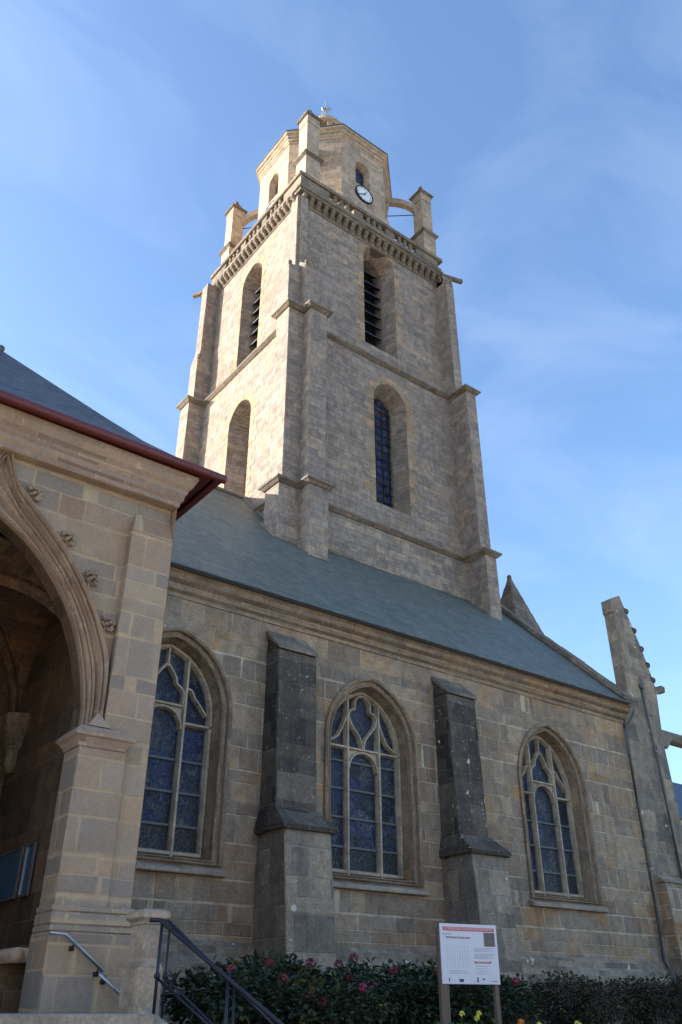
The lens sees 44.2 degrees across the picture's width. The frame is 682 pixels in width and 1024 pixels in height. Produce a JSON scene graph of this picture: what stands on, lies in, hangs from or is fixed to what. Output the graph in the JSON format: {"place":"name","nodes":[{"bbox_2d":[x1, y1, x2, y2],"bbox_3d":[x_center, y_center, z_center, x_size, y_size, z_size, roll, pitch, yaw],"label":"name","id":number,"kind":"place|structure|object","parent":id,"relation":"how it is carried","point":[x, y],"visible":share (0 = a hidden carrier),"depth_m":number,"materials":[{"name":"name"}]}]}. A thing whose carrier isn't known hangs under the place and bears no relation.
{"place":"outdoors","nodes":[
{"label":"outdoors","id":0,"kind":"place"},
{"bbox_2d":[0,0,681,783],"label":"sky","id":1,"kind":"structure","parent":0,"point":[544,136],"materials":[{"name":"blue"}]},
{"bbox_3d":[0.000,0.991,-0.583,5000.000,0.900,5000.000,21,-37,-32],"label":"ground","id":2,"kind":"structure","parent":0,"visible":0},
{"bbox_2d":[0,1007,167,1023],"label":"stone staircase","id":3,"kind":"structure","parent":2,"relation":"on","point":[144,1015],"depth_m":8.38,"materials":[{"name":"stone"}]},
{"bbox_2d":[150,918,283,1023],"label":"stair railing","id":4,"kind":"object","parent":3,"relation":"on","point":[225,976],"visible":0.93,"depth_m":9.04,"materials":[{"name":"black metal"}]},
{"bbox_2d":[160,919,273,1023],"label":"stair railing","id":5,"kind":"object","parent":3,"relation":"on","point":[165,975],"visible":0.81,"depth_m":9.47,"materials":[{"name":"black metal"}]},
{"bbox_2d":[0,345,226,1012],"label":"church porch","id":6,"kind":"object","parent":2,"relation":"on","point":[95,506],"visible":0.99,"depth_m":12.35,"materials":[{"name":"stone"}]},
{"bbox_2d":[0,846,24,902],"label":"notice board","id":7,"kind":"object","parent":6,"relation":"attached to","point":[10,864],"visible":1,"depth_m":12.33,"materials":[{"name":"metal"}]},
{"bbox_2d":[17,842,37,897],"bbox_3d":[-4.429,5.050,11.849,0.040,0.700,0.360,21,-37,-32],"label":"notice board","id":8,"kind":"object","parent":6,"relation":"attached to","point":[27,870],"visible":1,"depth_m":11.83,"materials":[{"name":"metal"}]},
{"bbox_2d":[49,931,119,994],"bbox_3d":[-2.925,5.450,9.929,1.233,0.836,0.109,21,-37,-32],"label":"wall handrail","id":9,"kind":"object","parent":6,"relation":"attached to","point":[104,980],"depth_m":9.92,"materials":[{"name":"metal"}]},
{"bbox_2d":[117,908,170,1015],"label":"stone pier","id":10,"kind":"structure","parent":2,"relation":"on","point":[137,985],"depth_m":9.57,"materials":[{"name":"stone"}]},
{"bbox_2d":[175,102,501,620],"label":"bell tower","id":11,"kind":"structure","parent":2,"relation":"on","point":[326,403],"depth_m":44.09,"materials":[{"name":"stone"}]},
{"bbox_2d":[249,287,260,346],"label":"belfry window","id":12,"kind":"structure","parent":11,"relation":"in","point":[257,302],"depth_m":47.64,"materials":[{"name":"wood"}]},
{"bbox_2d":[364,269,381,350],"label":"belfry window","id":13,"kind":"structure","parent":11,"relation":"in","point":[369,307],"depth_m":48.32,"materials":[{"name":"wood"}]},
{"bbox_2d":[374,399,392,507],"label":"tower window","id":14,"kind":"structure","parent":11,"relation":"in","point":[384,496],"depth_m":42.73,"materials":[{"name":"blue glass"}]},
{"bbox_2d":[131,486,681,1023],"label":"church nave","id":15,"kind":"structure","parent":2,"relation":"on","point":[359,758],"depth_m":26.24,"materials":[{"name":"grey stone"}]},
{"bbox_2d":[136,626,232,877],"bbox_3d":[-4.702,6.058,21.978,3.840,6.303,1.100,21,-37,-32],"label":"window frame","id":16,"kind":"structure","parent":15,"relation":"in","point":[183,820],"depth_m":22.34,"materials":[{"name":"stone"}]},
{"bbox_2d":[324,677,429,895],"bbox_3d":[0.750,8.170,25.565,3.840,6.303,1.100,21,-37,-32],"label":"window frame","id":17,"kind":"structure","parent":15,"relation":"in","point":[373,801],"depth_m":25.66,"materials":[{"name":"stone"}]},
{"bbox_2d":[518,723,608,912],"bbox_3d":[7.403,10.742,29.945,3.840,6.315,1.100,21,-37,-32],"label":"window frame","id":18,"kind":"structure","parent":15,"relation":"in","point":[562,862],"depth_m":30.08,"materials":[{"name":"stone"}]},
{"bbox_2d":[435,1010,465,1023],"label":"marigold plant","id":19,"kind":"object","parent":2,"relation":"on","point":[461,1013],"visible":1,"depth_m":11.03,"materials":[{"name":"yellow plant"}]},
{"bbox_2d":[456,1010,482,1023],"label":"marigold plant","id":20,"kind":"object","parent":2,"relation":"on","point":[478,1014],"visible":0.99,"depth_m":11.10,"materials":[{"name":"yellow plant"}]},
{"bbox_2d":[672,782,681,823],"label":"house","id":21,"kind":"structure","parent":2,"relation":"on","point":[677,787],"depth_m":59.01,"materials":[{"name":"blue stone"}]},
{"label":"garden soil","id":22,"kind":"structure","parent":0,"visible":0},
{"bbox_2d":[160,954,307,1023],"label":"hydrangea bush","id":23,"kind":"object","parent":22,"relation":"on","point":[210,1006],"visible":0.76,"depth_m":11.43,"materials":[{"name":"green plant"}]},
{"bbox_2d":[219,949,328,1023],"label":"hydrangea bush","id":24,"kind":"object","parent":22,"relation":"on","point":[295,967],"visible":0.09,"depth_m":12.93,"materials":[{"name":"green plant"}]},
{"bbox_2d":[222,950,382,1006],"bbox_3d":[-0.710,8.987,15.392,2.922,1.741,2.412,-9,-32,14],"label":"hydrangea bush","id":25,"kind":"object","parent":22,"relation":"on","point":[266,953],"visible":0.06,"depth_m":15.84,"materials":[{"name":"green plant"}]},
{"bbox_2d":[244,970,390,1023],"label":"hydrangea bush","id":26,"kind":"object","parent":22,"relation":"on","point":[322,1008],"visible":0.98,"depth_m":11.31,"materials":[{"name":"green plant"}]},
{"bbox_2d":[299,953,405,1023],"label":"hydrangea bush","id":27,"kind":"object","parent":22,"relation":"on","point":[344,972],"visible":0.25,"depth_m":13.38,"materials":[{"name":"green plant"}]},
{"bbox_2d":[365,958,455,1023],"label":"hydrangea bush","id":28,"kind":"object","parent":22,"relation":"on","point":[434,973],"visible":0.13,"depth_m":16.23,"materials":[{"name":"green plant"}]},
{"bbox_2d":[383,958,461,987],"bbox_3d":[2.177,11.191,19.212,2.518,1.830,3.049,5,-31,-9],"label":"hydrangea bush","id":29,"kind":"object","parent":22,"relation":"on","point":[430,961],"visible":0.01,"depth_m":20.07,"materials":[{"name":"green plant"}]},
{"bbox_2d":[374,970,515,1023],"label":"hydrangea bush","id":30,"kind":"object","parent":22,"relation":"on","point":[418,1009],"visible":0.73,"depth_m":13.91,"materials":[{"name":"green plant"}]},
{"bbox_2d":[435,923,501,1023],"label":"information sign","id":31,"kind":"object","parent":22,"relation":"on","point":[467,953],"visible":1,"depth_m":12.25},
{"bbox_2d":[439,972,546,1023],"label":"hydrangea bush","id":32,"kind":"object","parent":22,"relation":"on","point":[508,983],"visible":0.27,"depth_m":14.91,"materials":[{"name":"green plant"}]},
{"bbox_2d":[483,984,543,1023],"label":"bronzed shrub","id":33,"kind":"object","parent":22,"relation":"on","point":[533,1021],"visible":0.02,"depth_m":17.64,"materials":[{"name":"green plant"}]},
{"bbox_2d":[514,969,603,1023],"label":"bronzed shrub","id":34,"kind":"object","parent":22,"relation":"on","point":[548,983],"visible":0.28,"depth_m":20.74,"materials":[{"name":"green plant"}]},
{"bbox_2d":[531,972,600,997],"bbox_3d":[6.465,14.078,24.026,2.327,1.737,2.919,-6,-31,11],"label":"bronzed shrub","id":35,"kind":"object","parent":22,"relation":"on","point":[577,981],"visible":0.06,"depth_m":23.72,"materials":[{"name":"green plant"}]},
{"bbox_2d":[517,978,626,1023],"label":"bronzed shrub","id":36,"kind":"object","parent":22,"relation":"on","point":[566,1012],"visible":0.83,"depth_m":18.63,"materials":[{"name":"green plant"}]},
{"bbox_2d":[544,976,640,1023],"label":"bronzed shrub","id":37,"kind":"object","parent":22,"relation":"on","point":[615,1005],"visible":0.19,"depth_m":21.70,"materials":[{"name":"green plant"}]},
{"bbox_2d":[594,972,681,1023],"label":"bronzed shrub","id":38,"kind":"object","parent":22,"relation":"on","point":[659,985],"visible":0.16,"depth_m":25.21,"materials":[{"name":"green plant"}]},
{"bbox_2d":[600,975,681,1023],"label":"bronzed shrub","id":39,"kind":"object","parent":22,"relation":"on","point":[647,1002],"visible":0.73,"depth_m":23.38,"materials":[{"name":"green plant"}]},
{"bbox_2d":[647,972,681,1023],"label":"bronzed shrub","id":40,"kind":"object","parent":22,"relation":"on","point":[671,986],"visible":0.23,"depth_m":27.15,"materials":[{"name":"green plant"}]}
]}

